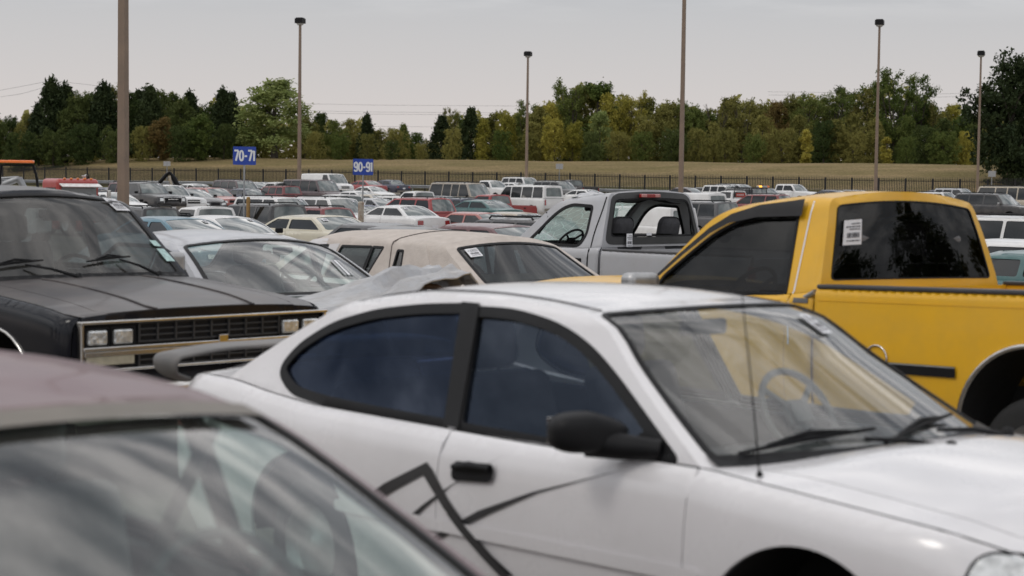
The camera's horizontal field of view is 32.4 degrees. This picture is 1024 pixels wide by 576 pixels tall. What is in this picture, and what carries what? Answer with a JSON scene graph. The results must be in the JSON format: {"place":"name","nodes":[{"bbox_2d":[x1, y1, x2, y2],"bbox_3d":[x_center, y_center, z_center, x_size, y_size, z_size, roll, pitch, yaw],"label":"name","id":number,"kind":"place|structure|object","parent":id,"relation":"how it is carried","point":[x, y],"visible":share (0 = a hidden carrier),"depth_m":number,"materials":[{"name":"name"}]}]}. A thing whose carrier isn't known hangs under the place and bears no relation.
{"place":"outdoors","nodes":[
{"label":"outdoors","id":0,"kind":"place"},
{"bbox_2d":[42,187,634,556],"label":"ground","id":1,"kind":"structure","parent":0,"point":[138,468],"depth_m":11.49,"materials":[{"name":"asphalt"}]},
{"bbox_2d":[0,160,38,186],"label":"tow truck","id":2,"kind":"object","parent":1,"relation":"on","point":[10,180],"visible":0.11,"depth_m":61.90,"materials":[{"name":"orange metal"}]},
{"bbox_2d":[43,174,110,198],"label":"red truck","id":3,"kind":"object","parent":1,"relation":"on","point":[87,186],"visible":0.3,"depth_m":74.34,"materials":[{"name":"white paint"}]},
{"bbox_2d":[117,0,128,204],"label":"light pole","id":4,"kind":"object","parent":1,"relation":"on","point":[123,117],"depth_m":46.73,"materials":[{"name":"metal"}]},
{"bbox_2d":[113,182,186,209],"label":"parked pickup","id":5,"kind":"object","parent":1,"relation":"on","point":[150,193],"visible":0.58,"depth_m":90.47,"materials":[{"name":"black paint"}]},
{"bbox_2d":[129,205,180,216],"bbox_3d":[-12.178,-1.879,56.567,1.964,1.606,4.325,-2,4,-40],"label":"parked suv","id":6,"kind":"object","parent":1,"relation":"on","point":[141,210],"visible":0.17,"depth_m":55.11,"materials":[{"name":"black paint"}]},
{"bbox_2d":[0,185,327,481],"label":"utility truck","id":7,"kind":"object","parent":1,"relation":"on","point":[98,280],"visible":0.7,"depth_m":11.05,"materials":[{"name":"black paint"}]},
{"bbox_2d":[141,216,265,265],"bbox_3d":[-7.713,-0.946,40.775,2.112,1.420,5.101,-2,4,-42],"label":"parked sedan","id":8,"kind":"object","parent":1,"relation":"on","point":[203,255],"visible":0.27,"depth_m":40.03,"materials":[{"name":"paint"}]},
{"bbox_2d":[178,206,235,216],"bbox_3d":[-9.755,-1.777,56.051,2.076,1.669,5.166,-2,4,-41],"label":"parked pickup","id":9,"kind":"object","parent":1,"relation":"on","point":[192,211],"visible":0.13,"depth_m":55.54,"materials":[{"name":"white paint"}]},
{"bbox_2d":[0,350,485,575],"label":"maroon car","id":10,"kind":"object","parent":1,"relation":"on","point":[90,527],"visible":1,"depth_m":4.25,"materials":[{"name":"red paint"}]},
{"bbox_2d":[233,146,255,216],"bbox_3d":[-8.667,-2.803,56.960,0.743,3.533,0.079,1,3,0],"label":"row sign","id":11,"kind":"object","parent":1,"relation":"on","point":[243,156],"visible":0.94,"depth_m":56.85,"materials":[{"name":"blue"}]},
{"bbox_2d":[193,215,297,263],"bbox_3d":[-7.044,-1.139,43.762,2.052,1.330,4.805,-2,4,-42],"label":"parked coupe","id":12,"kind":"object","parent":1,"relation":"on","point":[240,223],"visible":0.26,"depth_m":43.08,"materials":[{"name":"white paint"}]},
{"bbox_2d":[228,201,306,223],"bbox_3d":[-8.674,-2.025,59.005,2.094,1.754,4.822,-2,4,-41],"label":"parked suv","id":13,"kind":"object","parent":1,"relation":"on","point":[264,212],"visible":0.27,"depth_m":57.42,"materials":[{"name":"black paint"}]},
{"bbox_2d":[234,195,307,204],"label":"parked suv","id":14,"kind":"object","parent":1,"relation":"on","point":[268,198],"visible":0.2,"depth_m":71.82,"materials":[{"name":"white paint"}]},
{"bbox_2d":[295,17,305,178],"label":"light pole","id":15,"kind":"object","parent":1,"relation":"on","point":[299,21],"visible":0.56,"depth_m":129.35,"materials":[{"name":"metal"}]},
{"bbox_2d":[283,179,341,196],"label":"parked van","id":16,"kind":"object","parent":1,"relation":"on","point":[316,187],"visible":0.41,"depth_m":121.95,"materials":[{"name":"paint"}]},
{"bbox_2d":[265,214,360,241],"bbox_3d":[-5.439,-1.236,46.986,2.172,1.460,5.242,-2,4,-43],"label":"parked sedan","id":17,"kind":"object","parent":1,"relation":"on","point":[307,227],"visible":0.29,"depth_m":45.89,"materials":[{"name":"beige paint"}]},
{"bbox_2d":[153,229,478,313],"bbox_3d":[-2.409,0.225,14.775,2.201,1.423,5.448,-2,4,-36],"label":"silver sedan","id":18,"kind":"object","parent":1,"relation":"on","point":[239,255],"visible":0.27,"depth_m":14.25,"materials":[{"name":"paint"}]},
{"bbox_2d":[301,173,353,190],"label":"parked van","id":19,"kind":"object","parent":1,"relation":"on","point":[340,181],"visible":0.37,"depth_m":145.48,"materials":[{"name":"white paint"}]},
{"bbox_2d":[303,205,356,218],"bbox_3d":[-7.126,-2.022,60.480,2.076,1.680,4.638,-2,4,-41],"label":"parked minivan","id":20,"kind":"object","parent":1,"relation":"on","point":[339,210],"visible":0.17,"depth_m":59.02,"materials":[{"name":"paint"}]},
{"bbox_2d":[293,195,368,216],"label":"parked suv","id":21,"kind":"object","parent":1,"relation":"on","point":[350,203],"visible":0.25,"depth_m":73.01,"materials":[{"name":"white paint"}]},
{"bbox_2d":[1,180,668,192],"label":"guard rail","id":22,"kind":"object","parent":1,"relation":"on","point":[606,190],"visible":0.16,"depth_m":174.86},
{"bbox_2d":[298,222,426,247],"bbox_3d":[-2.546,-0.696,37.787,2.112,1.400,5.193,-2,4,-41],"label":"parked sedan","id":23,"kind":"object","parent":1,"relation":"on","point":[353,226],"visible":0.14,"depth_m":37.73,"materials":[{"name":"paint"}]},
{"bbox_2d":[356,205,450,227],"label":"parked sedan","id":24,"kind":"object","parent":1,"relation":"on","point":[415,215],"visible":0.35,"depth_m":66.95,"materials":[{"name":"white paint"}]},
{"bbox_2d":[221,229,599,289],"bbox_3d":[-0.842,0.139,18.038,1.900,1.480,6.340,-2,4,-39],"label":"vinyl roof sedan","id":25,"kind":"object","parent":1,"relation":"on","point":[487,258],"visible":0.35,"depth_m":17.09,"materials":[{"name":"white paint"}]},
{"bbox_2d":[387,196,456,216],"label":"parked minivan","id":26,"kind":"object","parent":1,"relation":"on","point":[442,207],"visible":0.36,"depth_m":83.05,"materials":[{"name":"red paint"}]},
{"bbox_2d":[429,181,489,196],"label":"parked van","id":27,"kind":"object","parent":1,"relation":"on","point":[455,188],"visible":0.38,"depth_m":115.56,"materials":[{"name":"beige paint"}]},
{"bbox_2d":[445,212,505,223],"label":"parked sedan","id":28,"kind":"object","parent":1,"relation":"on","point":[463,217],"visible":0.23,"depth_m":66.64,"materials":[{"name":"paint"}]},
{"bbox_2d":[454,200,522,212],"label":"parked sedan","id":29,"kind":"object","parent":1,"relation":"on","point":[490,206],"visible":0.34,"depth_m":85.08,"materials":[{"name":"teal paint"}]},
{"bbox_2d":[440,223,556,239],"bbox_3d":[-0.210,-0.571,34.716,2.112,1.400,5.193,-2,4,-40],"label":"parked sedan","id":30,"kind":"object","parent":1,"relation":"on","point":[512,229],"visible":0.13,"depth_m":34.26,"materials":[{"name":"red paint"}]},
{"bbox_2d":[473,215,581,239],"bbox_3d":[-0.183,-1.206,47.402,2.112,1.517,5.094,-2,4,-40],"label":"parked wagon","id":31,"kind":"object","parent":1,"relation":"on","point":[527,220],"visible":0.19,"depth_m":45.92,"materials":[{"name":"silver paint"}]},
{"bbox_2d":[500,185,563,211],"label":"parked van","id":32,"kind":"object","parent":1,"relation":"on","point":[544,198],"visible":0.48,"depth_m":113.83,"materials":[{"name":"white paint"}]},
{"bbox_2d":[153,281,1023,575],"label":"white coupe","id":33,"kind":"object","parent":1,"relation":"on","point":[561,429],"visible":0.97,"depth_m":6.52,"materials":[{"name":"paint"}]},
{"bbox_2d":[520,190,698,275],"bbox_3d":[1.341,-0.249,21.382,1.988,1.883,5.727,-2,5,-44],"label":"silver pickup","id":34,"kind":"object","parent":1,"relation":"on","point":[607,243],"visible":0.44,"depth_m":20.76,"materials":[{"name":"paint"}]},
{"bbox_2d":[586,206,699,236],"bbox_3d":[4.807,-2.192,65.513,1.942,1.738,4.813,-2,4,-39],"label":"parked van","id":35,"kind":"object","parent":1,"relation":"on","point":[650,221],"visible":0.12,"depth_m":64.02,"materials":[{"name":"white paint"}]},
{"bbox_2d":[678,0,685,192],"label":"light pole","id":36,"kind":"object","parent":1,"relation":"on","point":[681,130],"depth_m":93.50,"materials":[{"name":"metal"}]},
{"bbox_2d":[691,200,737,229],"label":"parked suv","id":37,"kind":"object","parent":1,"relation":"on","point":[707,211],"visible":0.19,"depth_m":70.85,"materials":[{"name":"paint"}]},
{"bbox_2d":[535,191,1023,435],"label":"yellow pickup","id":38,"kind":"object","parent":1,"relation":"on","point":[905,283],"visible":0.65,"depth_m":10.51,"materials":[{"name":"paint"}]},
{"bbox_2d":[874,19,883,190],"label":"light pole","id":39,"kind":"object","parent":1,"relation":"on","point":[879,23],"visible":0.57,"depth_m":129.35,"materials":[{"name":"metal"}]},
{"bbox_2d":[955,192,1023,212],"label":"parked suv","id":40,"kind":"object","parent":1,"relation":"on","point":[987,202],"visible":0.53,"depth_m":102.63,"materials":[{"name":"black paint"}]},
{"bbox_2d":[976,213,1023,238],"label":"parked suv","id":41,"kind":"object","parent":1,"relation":"on","point":[992,225],"visible":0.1,"depth_m":44.28,"materials":[{"name":"white paint"}]},
{"bbox_2d":[977,185,1023,204],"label":"parked van","id":42,"kind":"object","parent":1,"relation":"on","point":[1016,192],"visible":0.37,"depth_m":118.95,"materials":[{"name":"beige paint"}]},
{"bbox_2d":[985,238,1023,252],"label":"parked sedan","id":43,"kind":"object","parent":1,"relation":"on","point":[997,244],"visible":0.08,"depth_m":30.48,"materials":[{"name":"white paint"}]},
{"bbox_2d":[989,250,1023,284],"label":"parked coupe","id":44,"kind":"object","parent":1,"relation":"on","point":[1008,265],"visible":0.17,"depth_m":24.66,"materials":[{"name":"teal paint"}]},
{"bbox_2d":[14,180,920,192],"bbox_3d":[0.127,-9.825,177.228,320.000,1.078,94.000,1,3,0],"label":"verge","id":45,"kind":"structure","parent":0,"point":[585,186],"depth_m":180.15,"materials":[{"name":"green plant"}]},
{"bbox_2d":[2,165,1023,192],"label":"iron fence","id":46,"kind":"object","parent":45,"relation":"on","point":[400,173],"visible":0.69,"depth_m":172.74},
{"bbox_2d":[1,158,1013,191],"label":"grass bank","id":47,"kind":"structure","parent":0,"point":[898,171],"depth_m":192.07,"materials":[{"name":"plant"}]},
{"bbox_2d":[0,130,38,171],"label":"bush","id":48,"kind":"object","parent":47,"relation":"on","point":[18,154],"visible":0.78,"depth_m":209.04,"materials":[{"name":"green plant"}]},
{"bbox_2d":[27,73,72,162],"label":"cedar tree","id":49,"kind":"object","parent":47,"relation":"on","point":[51,100],"visible":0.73,"depth_m":214.24,"materials":[{"name":"green plant"}]},
{"bbox_2d":[31,126,77,168],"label":"bush","id":50,"kind":"object","parent":47,"relation":"on","point":[53,150],"visible":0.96,"depth_m":209.04,"materials":[{"name":"green plant"}]},
{"bbox_2d":[55,89,99,161],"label":"leafy tree","id":51,"kind":"object","parent":47,"relation":"on","point":[80,104],"visible":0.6,"depth_m":214.44,"materials":[{"name":"green plant"}]},
{"bbox_2d":[65,123,105,164],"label":"bush","id":52,"kind":"object","parent":47,"relation":"on","point":[78,130],"visible":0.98,"depth_m":208.81,"materials":[{"name":"green plant"}]},
{"bbox_2d":[82,78,129,159],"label":"cedar tree","id":53,"kind":"object","parent":47,"relation":"on","point":[103,102],"visible":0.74,"depth_m":214.24,"materials":[{"name":"green plant"}]},
{"bbox_2d":[98,125,132,162],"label":"bush","id":54,"kind":"object","parent":47,"relation":"on","point":[111,141],"visible":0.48,"depth_m":207.43,"materials":[{"name":"green plant"}]},
{"bbox_2d":[129,125,156,161],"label":"bush","id":55,"kind":"object","parent":47,"relation":"on","point":[139,135],"visible":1,"depth_m":207.90,"materials":[{"name":"green plant"}]},
{"bbox_2d":[129,83,173,157],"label":"cedar tree","id":56,"kind":"object","parent":47,"relation":"on","point":[149,102],"visible":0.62,"depth_m":214.44,"materials":[{"name":"green plant"}]},
{"bbox_2d":[144,116,175,159],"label":"leafy tree","id":57,"kind":"object","parent":47,"relation":"on","point":[160,141],"visible":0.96,"depth_m":208.70,"materials":[{"name":"brown plant"}]},
{"bbox_2d":[163,96,196,157],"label":"leafy tree","id":58,"kind":"object","parent":47,"relation":"on","point":[181,106],"visible":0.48,"depth_m":215.45,"materials":[{"name":"green plant"}]},
{"bbox_2d":[163,125,201,161],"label":"bush","id":59,"kind":"object","parent":47,"relation":"on","point":[178,132],"visible":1,"depth_m":206.85,"materials":[{"name":"green plant"}]},
{"bbox_2d":[180,112,216,160],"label":"leafy tree","id":60,"kind":"object","parent":47,"relation":"on","point":[198,121],"visible":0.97,"depth_m":207.55,"materials":[{"name":"green plant"}]},
{"bbox_2d":[203,85,243,156],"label":"cedar tree","id":61,"kind":"object","parent":47,"relation":"on","point":[222,108],"visible":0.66,"depth_m":214.52,"materials":[{"name":"green plant"}]},
{"bbox_2d":[210,123,237,158],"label":"bush","id":62,"kind":"object","parent":47,"relation":"on","point":[224,132],"visible":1,"depth_m":208.98,"materials":[{"name":"green plant"}]},
{"bbox_2d":[232,77,316,157],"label":"leafy tree","id":63,"kind":"object","parent":47,"relation":"on","point":[274,95],"visible":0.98,"depth_m":210.21,"materials":[{"name":"green plant"}]},
{"bbox_2d":[302,131,329,158],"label":"bush","id":64,"kind":"object","parent":47,"relation":"on","point":[313,150],"visible":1,"depth_m":208.04,"materials":[{"name":"green plant"}]},
{"bbox_2d":[378,127,411,158],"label":"bush","id":65,"kind":"object","parent":47,"relation":"on","point":[394,135],"visible":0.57,"depth_m":218.96,"materials":[{"name":"green plant"}]},
{"bbox_2d":[425,114,457,159],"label":"cedar tree","id":66,"kind":"object","parent":47,"relation":"on","point":[438,135],"visible":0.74,"depth_m":216.63,"materials":[{"name":"green plant"}]},
{"bbox_2d":[440,128,464,159],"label":"bush","id":67,"kind":"object","parent":47,"relation":"on","point":[453,150],"visible":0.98,"depth_m":208.06,"materials":[{"name":"green plant"}]},
{"bbox_2d":[458,106,487,159],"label":"cedar tree","id":68,"kind":"object","parent":47,"relation":"on","point":[470,122],"visible":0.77,"depth_m":215.53,"materials":[{"name":"green plant"}]},
{"bbox_2d":[0,79,1003,164],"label":"woodland","id":69,"kind":"object","parent":47,"relation":"on","point":[289,153],"visible":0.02,"depth_m":228.91,"materials":[{"name":"green plant"}]},
{"bbox_2d":[488,130,515,160],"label":"bush","id":70,"kind":"object","parent":47,"relation":"on","point":[501,152],"visible":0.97,"depth_m":207.93,"materials":[{"name":"green plant"}]},
{"bbox_2d":[490,109,517,159],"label":"leafy tree","id":71,"kind":"object","parent":47,"relation":"on","point":[504,121],"visible":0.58,"depth_m":217.95,"materials":[{"name":"green plant"}]},
{"bbox_2d":[536,115,566,160],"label":"leafy tree","id":72,"kind":"object","parent":47,"relation":"on","point":[553,137],"visible":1,"depth_m":208.02,"materials":[{"name":"yellow plant"}]},
{"bbox_2d":[552,77,585,160],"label":"leafy tree","id":73,"kind":"object","parent":47,"relation":"on","point":[568,104],"visible":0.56,"depth_m":220.66,"materials":[{"name":"green plant"}]},
{"bbox_2d":[561,121,584,160],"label":"leafy tree","id":74,"kind":"object","parent":47,"relation":"on","point":[573,130],"visible":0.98,"depth_m":208.86,"materials":[{"name":"green plant"}]},
{"bbox_2d":[580,131,601,160],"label":"bush","id":75,"kind":"object","parent":47,"relation":"on","point":[591,152],"visible":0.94,"depth_m":207.14,"materials":[{"name":"green plant"}]},
{"bbox_2d":[583,111,613,160],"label":"leafy tree","id":76,"kind":"object","parent":47,"relation":"on","point":[599,119],"visible":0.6,"depth_m":210.99,"materials":[{"name":"green plant"}]},
{"bbox_2d":[580,77,622,160],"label":"leafy tree","id":77,"kind":"object","parent":47,"relation":"on","point":[596,91],"visible":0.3,"depth_m":219.37,"materials":[{"name":"green plant"}]},
{"bbox_2d":[589,92,630,160],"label":"leafy tree","id":78,"kind":"object","parent":47,"relation":"on","point":[607,102],"visible":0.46,"depth_m":217.60,"materials":[{"name":"green plant"}]},
{"bbox_2d":[603,131,631,160],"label":"bush","id":79,"kind":"object","parent":47,"relation":"on","point":[620,138],"visible":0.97,"depth_m":208.09,"materials":[{"name":"green plant"}]},
{"bbox_2d":[621,90,648,160],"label":"leafy tree","id":80,"kind":"object","parent":47,"relation":"on","point":[627,101],"visible":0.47,"depth_m":218.43,"materials":[{"name":"green plant"}]},
{"bbox_2d":[628,131,656,160],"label":"bush","id":81,"kind":"object","parent":47,"relation":"on","point":[641,138],"visible":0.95,"depth_m":208.03,"materials":[{"name":"green plant"}]},
{"bbox_2d":[640,104,684,160],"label":"leafy tree","id":82,"kind":"object","parent":47,"relation":"on","point":[665,118],"visible":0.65,"depth_m":216.36,"materials":[{"name":"green plant"}]},
{"bbox_2d":[649,126,689,161],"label":"bush","id":83,"kind":"object","parent":47,"relation":"on","point":[671,144],"visible":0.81,"depth_m":206.65,"materials":[{"name":"green plant"}]},
{"bbox_2d":[676,100,709,161],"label":"leafy tree","id":84,"kind":"object","parent":47,"relation":"on","point":[692,115],"visible":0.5,"depth_m":217.50,"materials":[{"name":"green plant"}]},
{"bbox_2d":[684,127,713,161],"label":"bush","id":85,"kind":"object","parent":47,"relation":"on","point":[700,149],"visible":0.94,"depth_m":207.99,"materials":[{"name":"green plant"}]},
{"bbox_2d":[713,128,739,162],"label":"bush","id":86,"kind":"object","parent":47,"relation":"on","point":[725,147],"visible":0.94,"depth_m":208.12,"materials":[{"name":"green plant"}]},
{"bbox_2d":[724,95,758,162],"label":"leafy tree","id":87,"kind":"object","parent":47,"relation":"on","point":[743,130],"visible":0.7,"depth_m":218.77,"materials":[{"name":"green plant"}]},
{"bbox_2d":[737,132,767,162],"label":"bush","id":88,"kind":"object","parent":47,"relation":"on","point":[756,144],"visible":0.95,"depth_m":205.79,"materials":[{"name":"green plant"}]},
{"bbox_2d":[750,113,775,162],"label":"leafy tree","id":89,"kind":"object","parent":47,"relation":"on","point":[762,124],"visible":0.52,"depth_m":212.88,"materials":[{"name":"green plant"}]},
{"bbox_2d":[759,99,791,162],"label":"leafy tree","id":90,"kind":"object","parent":47,"relation":"on","point":[776,111],"visible":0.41,"depth_m":219.57,"materials":[{"name":"green plant"}]},
{"bbox_2d":[765,127,797,162],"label":"bush","id":91,"kind":"object","parent":47,"relation":"on","point":[777,152],"visible":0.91,"depth_m":208.03,"materials":[{"name":"green plant"}]},
{"bbox_2d":[786,114,814,162],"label":"leafy tree","id":92,"kind":"object","parent":47,"relation":"on","point":[800,121],"visible":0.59,"depth_m":213.76,"materials":[{"name":"green plant"}]},
{"bbox_2d":[789,91,826,162],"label":"leafy tree","id":93,"kind":"object","parent":47,"relation":"on","point":[808,103],"visible":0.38,"depth_m":218.49,"materials":[{"name":"green plant"}]},
{"bbox_2d":[809,119,838,162],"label":"bush","id":94,"kind":"object","parent":47,"relation":"on","point":[822,132],"visible":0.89,"depth_m":208.65,"materials":[{"name":"green plant"}]},
{"bbox_2d":[817,88,855,162],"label":"leafy tree","id":95,"kind":"object","parent":47,"relation":"on","point":[846,102],"visible":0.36,"depth_m":220.25,"materials":[{"name":"green plant"}]},
{"bbox_2d":[824,119,850,162],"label":"leafy tree","id":96,"kind":"object","parent":47,"relation":"on","point":[841,129],"visible":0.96,"depth_m":208.76,"materials":[{"name":"green plant"}]},
{"bbox_2d":[834,131,868,162],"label":"bush","id":97,"kind":"object","parent":47,"relation":"on","point":[849,157],"visible":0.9,"depth_m":208.02,"materials":[{"name":"green plant"}]},
{"bbox_2d":[846,87,880,160],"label":"leafy tree","id":98,"kind":"object","parent":47,"relation":"on","point":[870,97],"visible":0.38,"depth_m":219.14,"materials":[{"name":"green plant"}]},
{"bbox_2d":[858,117,891,162],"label":"leafy tree","id":99,"kind":"object","parent":47,"relation":"on","point":[870,139],"visible":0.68,"depth_m":212.64,"materials":[{"name":"green plant"}]},
{"bbox_2d":[871,67,923,163],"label":"leafy tree","id":100,"kind":"object","parent":47,"relation":"on","point":[893,107],"visible":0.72,"depth_m":216.12,"materials":[{"name":"green plant"}]},
{"bbox_2d":[890,114,922,163],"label":"leafy tree","id":101,"kind":"object","parent":47,"relation":"on","point":[908,125],"visible":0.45,"depth_m":213.88,"materials":[{"name":"green plant"}]},
{"bbox_2d":[889,73,942,162],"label":"leafy tree","id":102,"kind":"object","parent":47,"relation":"on","point":[918,119],"visible":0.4,"depth_m":219.56,"materials":[{"name":"green plant"}]},
{"bbox_2d":[905,125,947,163],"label":"bush","id":103,"kind":"object","parent":47,"relation":"on","point":[922,159],"visible":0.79,"depth_m":208.98,"materials":[{"name":"green plant"}]},
{"bbox_2d":[924,130,964,164],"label":"bush","id":104,"kind":"object","parent":47,"relation":"on","point":[941,139],"visible":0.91,"depth_m":206.92,"materials":[{"name":"green plant"}]},
{"bbox_2d":[953,46,1023,184],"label":"leafy tree","id":105,"kind":"object","parent":47,"relation":"on","point":[1014,73],"visible":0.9,"depth_m":174.40,"materials":[{"name":"green plant"}]},
{"bbox_2d":[971,87,1023,184],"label":"bush","id":106,"kind":"object","parent":47,"relation":"on","point":[1015,122],"visible":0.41,"depth_m":174.64,"materials":[{"name":"green plant"}]},
{"bbox_2d":[0,0,1023,190],"label":"sky","id":107,"kind":"structure","parent":0,"point":[386,59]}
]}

